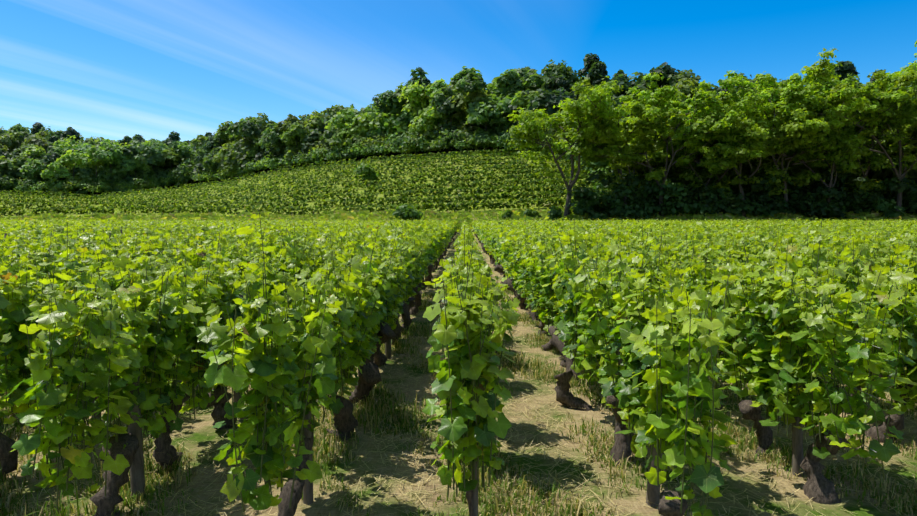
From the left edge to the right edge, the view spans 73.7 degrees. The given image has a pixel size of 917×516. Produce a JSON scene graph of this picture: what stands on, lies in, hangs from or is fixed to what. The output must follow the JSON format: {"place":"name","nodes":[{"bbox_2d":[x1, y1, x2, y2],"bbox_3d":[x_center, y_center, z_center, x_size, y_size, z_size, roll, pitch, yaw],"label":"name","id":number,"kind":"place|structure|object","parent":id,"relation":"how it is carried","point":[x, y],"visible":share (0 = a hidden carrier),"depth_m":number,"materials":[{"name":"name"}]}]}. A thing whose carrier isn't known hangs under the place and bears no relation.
{"place":"outdoors","nodes":[
{"label":"outdoors","id":0,"kind":"place"},
{"bbox_2d":[0,144,916,515],"bbox_3d":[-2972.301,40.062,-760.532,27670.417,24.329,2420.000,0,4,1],"label":"terrain","id":1,"kind":"structure","parent":0,"point":[202,432],"depth_m":4.49,"materials":[{"name":"soil"}]},
{"bbox_2d":[0,146,639,215],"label":"hillside vineyard","id":2,"kind":"object","parent":1,"relation":"on","point":[439,199],"visible":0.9,"depth_m":111.85,"materials":[{"name":"green plant"}]},
{"bbox_2d":[4,220,860,515],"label":"vineyard posts","id":3,"kind":"object","parent":1,"relation":"on","point":[138,478],"visible":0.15,"depth_m":3.90,"materials":[{"name":"brown wood"}]},
{"bbox_2d":[0,214,916,515],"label":"grapevine leaves","id":4,"kind":"object","parent":3,"relation":"on","point":[630,334],"visible":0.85,"depth_m":3.86,"materials":[{"name":"green plant"}]},
{"bbox_2d":[0,217,916,289],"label":"grapevines","id":5,"kind":"object","parent":3,"relation":"attached to","point":[497,237],"visible":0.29,"depth_m":17.55,"materials":[{"name":"green plant"}]},
{"bbox_2d":[3,110,871,194],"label":"forest trunks","id":6,"kind":"object","parent":1,"relation":"on","point":[296,154],"visible":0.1,"depth_m":184.33,"materials":[{"name":"brown plant"}]},
{"bbox_2d":[0,229,913,515],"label":"grapevine trunks","id":7,"kind":"object","parent":1,"relation":"on","point":[818,487],"visible":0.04,"depth_m":4.50,"materials":[{"name":"brown plant"}]},
{"bbox_2d":[0,53,916,195],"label":"forest trees","id":8,"kind":"object","parent":1,"relation":"on","point":[465,98],"visible":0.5,"depth_m":150.68,"materials":[{"name":"green plant"}]},
{"bbox_2d":[0,269,916,515],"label":"grass","id":9,"kind":"structure","parent":1,"relation":"on","point":[493,502],"depth_m":4.39,"materials":[{"name":"green plant"}]},
{"bbox_2d":[0,124,916,220],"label":"bushes","id":10,"kind":"object","parent":1,"relation":"on","point":[811,201],"visible":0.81,"depth_m":83.27,"materials":[{"name":"green plant"}]},
{"bbox_2d":[0,212,916,514],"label":"vine shoots","id":11,"kind":"object","parent":1,"relation":"on","point":[474,394],"visible":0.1,"depth_m":3.86,"materials":[{"name":"green plant"}]},
{"bbox_2d":[0,149,916,231],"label":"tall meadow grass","id":12,"kind":"structure","parent":1,"relation":"on","point":[459,216],"depth_m":87.73,"materials":[{"name":"green plant"}]},
{"bbox_2d":[0,217,916,247],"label":"distant grapevines","id":13,"kind":"object","parent":1,"relation":"on","point":[477,226],"visible":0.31,"depth_m":41.52,"materials":[{"name":"green plant"}]},
{"bbox_2d":[506,41,916,218],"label":"robinia tree","id":14,"kind":"object","parent":1,"relation":"on","point":[754,126],"depth_m":79.19,"materials":[{"name":"green plant"}]},
{"bbox_2d":[0,0,916,141],"label":"sky","id":15,"kind":"structure","parent":0,"point":[108,69],"materials":[{"name":"blue"}]},
{"bbox_2d":[7,261,913,452],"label":"vineyard trellis wires","id":16,"kind":"object","parent":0,"point":[655,383],"depth_m":3.62,"materials":[{"name":"grey metal"}]}
]}

